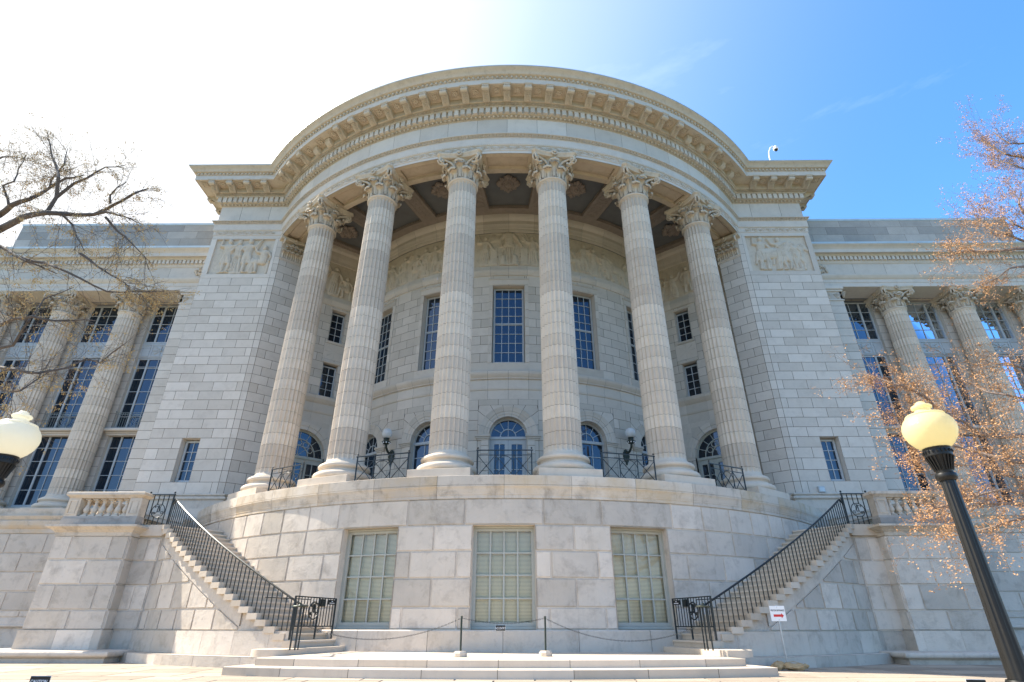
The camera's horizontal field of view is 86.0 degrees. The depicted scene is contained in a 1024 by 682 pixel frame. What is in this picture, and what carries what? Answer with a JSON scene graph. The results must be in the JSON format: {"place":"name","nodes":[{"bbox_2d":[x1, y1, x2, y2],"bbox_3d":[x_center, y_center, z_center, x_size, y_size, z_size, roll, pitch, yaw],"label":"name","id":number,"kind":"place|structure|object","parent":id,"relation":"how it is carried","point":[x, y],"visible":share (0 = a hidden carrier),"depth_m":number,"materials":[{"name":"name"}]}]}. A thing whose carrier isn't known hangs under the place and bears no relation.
{"place":"outdoors","nodes":[
{"label":"outdoors","id":0,"kind":"place"},
{"bbox_2d":[0,659,1006,681],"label":"paving","id":1,"kind":"structure","parent":0,"point":[115,672],"depth_m":11.81,"materials":[{"name":"beige concrete"}]},
{"bbox_2d":[0,411,41,487],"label":"street lamp","id":2,"kind":"object","parent":1,"relation":"on","point":[20,435],"visible":1,"depth_m":5.65,"materials":[{"name":"white glass"}]},
{"bbox_2d":[29,676,50,681],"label":"floodlight","id":3,"kind":"object","parent":1,"relation":"on","point":[40,678],"visible":1,"depth_m":8.17,"materials":[{"name":"black metal"}]},
{"bbox_2d":[0,492,191,663],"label":"balustraded terrace","id":4,"kind":"structure","parent":1,"relation":"on","point":[73,609],"depth_m":17.58,"materials":[{"name":"stone"}]},
{"bbox_2d":[0,113,199,474],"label":"bare tree","id":5,"kind":"object","parent":1,"relation":"on","point":[18,219],"visible":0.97,"depth_m":13.72,"materials":[{"name":"brown plant"}]},
{"bbox_2d":[108,524,344,667],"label":"curved staircase","id":6,"kind":"structure","parent":1,"relation":"on","point":[180,605],"depth_m":16.17,"materials":[{"name":"stone"}]},
{"bbox_2d":[144,491,175,524],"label":"iron gate panel","id":7,"kind":"structure","parent":6,"relation":"on","point":[155,506],"depth_m":19.02,"materials":[{"name":"black metal"}]},
{"bbox_2d":[168,498,307,649],"bbox_3d":[-8.263,6.552,16.395,8.418,4.482,0.972,-19,-33,32],"label":"stair railing","id":8,"kind":"object","parent":6,"relation":"on","point":[300,605],"visible":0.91,"depth_m":15.94,"materials":[{"name":"black metal"}]},
{"bbox_2d":[265,595,336,639],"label":"stair gate","id":9,"kind":"structure","parent":6,"relation":"on","point":[321,603],"depth_m":15.08,"materials":[{"name":"black metal"}]},
{"bbox_2d":[221,651,778,679],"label":"entrance steps","id":10,"kind":"structure","parent":1,"relation":"on","point":[509,666],"depth_m":11.57,"materials":[{"name":"stone"}]},
{"bbox_2d":[454,616,466,656],"bbox_3d":[-1.192,6.915,12.876,0.286,0.851,0.286,11,-29,-19],"label":"chain post","id":11,"kind":"object","parent":10,"relation":"on","point":[460,653],"visible":0.99,"depth_m":12.69,"materials":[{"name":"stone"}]},
{"bbox_2d":[299,618,460,639],"bbox_3d":[-3.188,6.885,13.137,4.037,0.480,0.035,-3,-28,6],"label":"hanging chain","id":12,"kind":"object","parent":11,"relation":"hanging from","point":[376,639],"visible":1,"depth_m":13.04,"materials":[{"name":"black metal"}]},
{"bbox_2d":[464,618,540,623],"bbox_3d":[-0.200,6.695,13.147,2.063,0.148,0.035,4,-28,-7],"label":"hanging chain","id":13,"kind":"object","parent":11,"relation":"hanging from","point":[503,623],"visible":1,"depth_m":13.11,"materials":[{"name":"black metal"}]},
{"bbox_2d":[496,625,505,630],"bbox_3d":[-0.270,6.809,13.074,0.242,0.165,0.016,0,-27,1],"label":"no entry sign","id":14,"kind":"object","parent":13,"relation":"hanging from","point":[500,627],"visible":1,"depth_m":13.06,"materials":[{"name":"white metal"}]},
{"bbox_2d":[539,616,551,656],"bbox_3d":[0.796,7.045,13.122,0.286,0.851,0.286,11,-29,-19],"label":"chain post","id":15,"kind":"object","parent":10,"relation":"on","point":[545,653],"visible":1,"depth_m":12.93,"materials":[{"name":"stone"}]},
{"bbox_2d":[547,619,702,641],"bbox_3d":[2.711,6.935,13.205,3.885,0.522,0.035,0,-27,-1],"label":"hanging chain","id":16,"kind":"object","parent":15,"relation":"hanging from","point":[631,640],"visible":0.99,"depth_m":13.13,"materials":[{"name":"black metal"}]},
{"bbox_2d":[770,661,784,669],"bbox_3d":[6.542,7.959,13.476,0.386,0.205,0.375,-8,-29,15],"label":"sandbag","id":17,"kind":"object","parent":1,"relation":"on","point":[779,665],"visible":0.73,"depth_m":13.37,"materials":[{"name":"beige fabric"}]},
{"bbox_2d":[663,524,906,667],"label":"curved staircase","id":18,"kind":"structure","parent":1,"relation":"on","point":[836,599],"depth_m":16.05,"materials":[{"name":"stone"}]},
{"bbox_2d":[672,596,739,639],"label":"stair gate","id":19,"kind":"structure","parent":18,"relation":"on","point":[685,602],"depth_m":14.97,"materials":[{"name":"black metal"}]},
{"bbox_2d":[695,497,847,650],"bbox_3d":[7.785,6.482,16.230,8.418,4.482,0.972,18,-32,-30],"label":"stair railing","id":20,"kind":"object","parent":18,"relation":"on","point":[702,605],"visible":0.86,"depth_m":15.75,"materials":[{"name":"black metal"}]},
{"bbox_2d":[839,490,871,523],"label":"iron gate panel","id":21,"kind":"structure","parent":18,"relation":"on","point":[856,506],"depth_m":18.77,"materials":[{"name":"black metal"}]},
{"bbox_2d":[784,661,809,670],"bbox_3d":[6.893,7.910,13.371,0.590,0.196,0.405,0,-27,1],"label":"sandbag","id":22,"kind":"object","parent":1,"relation":"on","point":[797,666],"visible":0.98,"depth_m":13.26,"materials":[{"name":"beige fabric"}]},
{"bbox_2d":[769,605,787,661],"bbox_3d":[6.797,7.426,13.815,0.369,1.437,0.052,-2,-28,4],"label":"visitor sign","id":23,"kind":"object","parent":22,"relation":"on","point":[777,613],"visible":0.99,"depth_m":14.01,"materials":[{"name":"white metal"}]},
{"bbox_2d":[813,95,1023,592],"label":"budding tree","id":24,"kind":"object","parent":1,"relation":"on","point":[968,494],"visible":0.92,"depth_m":12.04,"materials":[{"name":"orange plant"}]},
{"bbox_2d":[829,491,1023,664],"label":"balustraded terrace","id":25,"kind":"structure","parent":1,"relation":"on","point":[946,624],"depth_m":17.21,"materials":[{"name":"stone"}]},
{"bbox_2d":[901,401,1023,681],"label":"street lamp","id":26,"kind":"object","parent":1,"relation":"on","point":[929,433],"visible":1,"depth_m":5.08,"materials":[{"name":"black metal"}]},
{"bbox_2d":[965,679,985,681],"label":"floodlight","id":27,"kind":"object","parent":1,"relation":"on","point":[975,680],"visible":1,"depth_m":8.03,"materials":[{"name":"black metal"}]},
{"bbox_2d":[0,0,1023,278],"label":"sky","id":28,"kind":"structure","parent":0,"point":[870,88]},
{"bbox_3d":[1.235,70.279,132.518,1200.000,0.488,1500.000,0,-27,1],"label":"ground","id":29,"kind":"structure","parent":0,"visible":0},
{"bbox_2d":[0,65,1023,652],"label":"government building","id":30,"kind":"structure","parent":29,"relation":"on","point":[390,269],"depth_m":25.20,"materials":[{"name":"stone"}]},
{"bbox_2d":[0,359,29,416],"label":"balcony window","id":31,"kind":"structure","parent":30,"relation":"in","point":[7,362],"depth_m":29.31,"materials":[{"name":"glass"}]},
{"bbox_2d":[13,307,51,343],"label":"wing window","id":32,"kind":"structure","parent":30,"relation":"in","point":[36,330],"depth_m":30.64,"materials":[{"name":"glass"}]},
{"bbox_2d":[11,437,67,506],"bbox_3d":[-22.702,6.341,26.927,2.240,3.510,0.080,0,-27,1],"label":"wing window","id":33,"kind":"structure","parent":30,"relation":"in","point":[32,487],"depth_m":26.90,"materials":[{"name":"blue glass"}]},
{"bbox_2d":[44,359,99,427],"bbox_3d":[-22.698,2.752,28.793,2.240,4.020,0.080,0,-27,1],"label":"balcony window","id":34,"kind":"structure","parent":30,"relation":"in","point":[72,409],"depth_m":28.73,"materials":[{"name":"blue glass"}]},
{"bbox_2d":[78,306,117,343],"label":"wing window","id":35,"kind":"structure","parent":30,"relation":"in","point":[108,319],"depth_m":30.73,"materials":[{"name":"glass"}]},
{"bbox_2d":[92,437,134,505],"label":"wing window","id":36,"kind":"structure","parent":30,"relation":"in","point":[116,457],"depth_m":27.01,"materials":[{"name":"blue glass"}]},
{"bbox_2d":[114,358,160,427],"bbox_3d":[-19.048,2.736,28.756,2.240,4.020,0.080,0,-27,1],"label":"balcony window","id":37,"kind":"structure","parent":30,"relation":"in","point":[136,398],"depth_m":28.79,"materials":[{"name":"blue glass"}]},
{"bbox_2d":[144,306,177,343],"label":"wing window","id":38,"kind":"structure","parent":30,"relation":"in","point":[159,336],"depth_m":30.63,"materials":[{"name":"glass"}]},
{"bbox_2d":[175,441,199,481],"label":"pier window","id":39,"kind":"structure","parent":30,"relation":"in","point":[190,450],"depth_m":24.16,"materials":[{"name":"blue glass"}]},
{"bbox_2d":[267,461,304,490],"bbox_3d":[-8.034,4.861,19.511,1.746,0.988,0.058,-15,-31,26],"label":"iron railing","id":40,"kind":"object","parent":30,"relation":"on","point":[282,474],"visible":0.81,"depth_m":19.52,"materials":[{"name":"black metal"}]},
{"bbox_2d":[292,430,322,486],"bbox_3d":[-10.318,6.215,25.978,2.500,4.140,0.120,19,-33,-32],"label":"arched door","id":41,"kind":"structure","parent":30,"relation":"in","point":[309,450],"depth_m":26.69,"materials":[{"name":"blue paint"}]},
{"bbox_2d":[318,366,335,397],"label":"window","id":42,"kind":"structure","parent":30,"relation":"in","point":[328,373],"depth_m":28.67,"materials":[{"name":"glass"}]},
{"bbox_2d":[328,313,344,342],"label":"window","id":43,"kind":"structure","parent":30,"relation":"in","point":[337,321],"depth_m":30.13,"materials":[{"name":"black glass"}]},
{"bbox_2d":[335,528,397,628],"bbox_3d":[-4.280,7.167,16.648,1.886,2.788,0.679,0,-27,1],"label":"basement window","id":44,"kind":"structure","parent":30,"relation":"in","point":[365,599],"depth_m":16.72,"materials":[{"name":"beige glass"}]},
{"bbox_2d":[364,436,376,477],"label":"arched window","id":45,"kind":"structure","parent":30,"relation":"in","point":[371,442],"depth_m":26.41,"materials":[{"name":"glass"}]},
{"bbox_2d":[354,450,409,480],"bbox_3d":[-4.299,4.145,18.126,1.969,0.988,0.058,-7,-28,14],"label":"iron railing","id":46,"kind":"object","parent":30,"relation":"on","point":[373,460],"visible":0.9,"depth_m":18.15,"materials":[{"name":"black metal"}]},
{"bbox_2d":[374,312,391,383],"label":"tall window","id":47,"kind":"structure","parent":30,"relation":"in","point":[386,320],"depth_m":29.01,"materials":[{"name":"glass"}]},
{"bbox_2d":[412,424,429,469],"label":"arched window","id":48,"kind":"structure","parent":30,"relation":"in","point":[421,442],"depth_m":24.76,"materials":[{"name":"blue glass"}]},
{"bbox_2d":[422,296,439,369],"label":"tall window","id":49,"kind":"structure","parent":30,"relation":"in","point":[432,314],"depth_m":27.41,"materials":[{"name":"blue glass"}]},
{"bbox_2d":[471,526,535,629],"bbox_3d":[-0.239,6.909,16.145,1.900,2.788,0.220,0,-27,1],"label":"basement window","id":50,"kind":"structure","parent":30,"relation":"in","point":[503,577],"depth_m":16.17,"materials":[{"name":"beige glass"}]},
{"bbox_2d":[476,447,532,474],"bbox_3d":[-0.237,3.884,17.617,1.840,0.988,0.060,0,-27,1],"label":"iron railing","id":51,"kind":"object","parent":30,"relation":"on","point":[513,456],"visible":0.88,"depth_m":17.62,"materials":[{"name":"black metal"}]},
{"bbox_2d":[489,419,526,474],"bbox_3d":[-0.170,5.164,23.590,1.660,3.820,0.120,0,-27,1],"label":"arched door","id":52,"kind":"structure","parent":30,"relation":"in","point":[507,434],"depth_m":23.89,"materials":[{"name":"blue paint"}]},
{"bbox_2d":[493,289,523,362],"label":"tall window","id":53,"kind":"structure","parent":30,"relation":"in","point":[508,321],"depth_m":26.68,"materials":[{"name":"blue glass"}]},
{"bbox_2d":[573,294,595,369],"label":"tall window","id":54,"kind":"structure","parent":30,"relation":"in","point":[584,336],"depth_m":27.27,"materials":[{"name":"blue glass"}]},
{"bbox_2d":[581,423,605,476],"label":"arched window","id":55,"kind":"structure","parent":30,"relation":"in","point":[592,440],"depth_m":24.63,"materials":[{"name":"blue glass"}]},
{"bbox_2d":[600,449,656,479],"bbox_3d":[3.837,4.109,18.043,1.969,0.988,0.058,7,-28,-12],"label":"iron railing","id":56,"kind":"object","parent":30,"relation":"on","point":[636,459],"visible":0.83,"depth_m":18.07,"materials":[{"name":"black metal"}]},
{"bbox_2d":[627,311,638,380],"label":"tall window","id":57,"kind":"structure","parent":30,"relation":"in","point":[629,315],"depth_m":28.72,"materials":[{"name":"glass"}]},
{"bbox_2d":[611,528,673,629],"bbox_3d":[3.814,7.131,16.565,1.886,2.788,0.679,0,-27,1],"label":"basement window","id":58,"kind":"structure","parent":30,"relation":"in","point":[643,602],"depth_m":16.62,"materials":[{"name":"beige glass"}]},
{"bbox_2d":[641,435,647,466],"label":"arched window","id":59,"kind":"structure","parent":30,"relation":"in","point":[643,443],"depth_m":26.09,"materials":[{"name":"blue glass"}]},
{"bbox_2d":[676,312,691,341],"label":"window","id":60,"kind":"structure","parent":30,"relation":"in","point":[683,322],"depth_m":29.94,"materials":[{"name":"glass"}]},
{"bbox_2d":[684,364,701,395],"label":"window","id":61,"kind":"structure","parent":30,"relation":"in","point":[691,372],"depth_m":28.48,"materials":[{"name":"black glass"}]},
{"bbox_2d":[697,429,724,486],"bbox_3d":[10.034,6.126,25.768,2.500,4.140,0.120,-20,-34,33],"label":"arched door","id":62,"kind":"structure","parent":30,"relation":"in","point":[709,446],"depth_m":26.50,"materials":[{"name":"blue paint"}]},
{"bbox_2d":[708,460,746,490],"bbox_3d":[7.606,4.793,19.350,1.746,0.988,0.058,14,-31,-25],"label":"iron railing","id":63,"kind":"object","parent":30,"relation":"on","point":[721,471],"visible":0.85,"depth_m":19.37,"materials":[{"name":"black metal"}]},
{"bbox_2d":[768,145,778,159],"bbox_3d":[14.584,-10.244,30.508,0.682,1.651,0.276,0,-27,1],"label":"security camera","id":64,"kind":"object","parent":30,"relation":"on","point":[775,148],"visible":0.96,"depth_m":30.68,"materials":[{"name":"white plastic"}]},
{"bbox_2d":[820,439,844,480],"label":"pier window","id":65,"kind":"structure","parent":30,"relation":"in","point":[835,470],"depth_m":23.87,"materials":[{"name":"blue glass"}]},
{"bbox_2d":[845,302,879,340],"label":"wing window","id":66,"kind":"structure","parent":30,"relation":"in","point":[861,319],"depth_m":30.24,"materials":[{"name":"blue glass"}]},
{"bbox_2d":[862,355,906,425],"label":"balcony window","id":67,"kind":"structure","parent":30,"relation":"in","point":[881,370],"depth_m":28.39,"materials":[{"name":"blue glass"}]},
{"bbox_2d":[888,435,932,504],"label":"wing window","id":68,"kind":"structure","parent":30,"relation":"in","point":[908,486],"depth_m":26.44,"materials":[{"name":"blue glass"}]},
{"bbox_2d":[906,302,948,339],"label":"wing window","id":69,"kind":"structure","parent":30,"relation":"in","point":[926,322],"depth_m":30.20,"materials":[{"name":"blue glass"}]},
{"bbox_2d":[925,355,981,423],"bbox_3d":[22.439,2.556,28.329,2.240,4.020,0.080,0,-27,1],"label":"balcony window","id":70,"kind":"structure","parent":30,"relation":"in","point":[932,361],"depth_m":28.47,"materials":[{"name":"blue glass"}]},
{"bbox_2d":[958,435,1015,502],"bbox_3d":[22.435,6.144,26.462,2.240,3.510,0.080,0,-27,1],"label":"wing window","id":71,"kind":"structure","parent":30,"relation":"in","point":[986,480],"depth_m":26.34,"materials":[{"name":"blue glass"}]},
{"bbox_2d":[975,302,1016,339],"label":"wing window","id":72,"kind":"structure","parent":30,"relation":"in","point":[989,315],"depth_m":30.15,"materials":[{"name":"blue glass"}]},
{"bbox_2d":[999,355,1023,410],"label":"balcony window","id":73,"kind":"structure","parent":30,"relation":"in","point":[1021,357],"depth_m":28.71,"materials":[{"name":"blue glass"}]}
]}

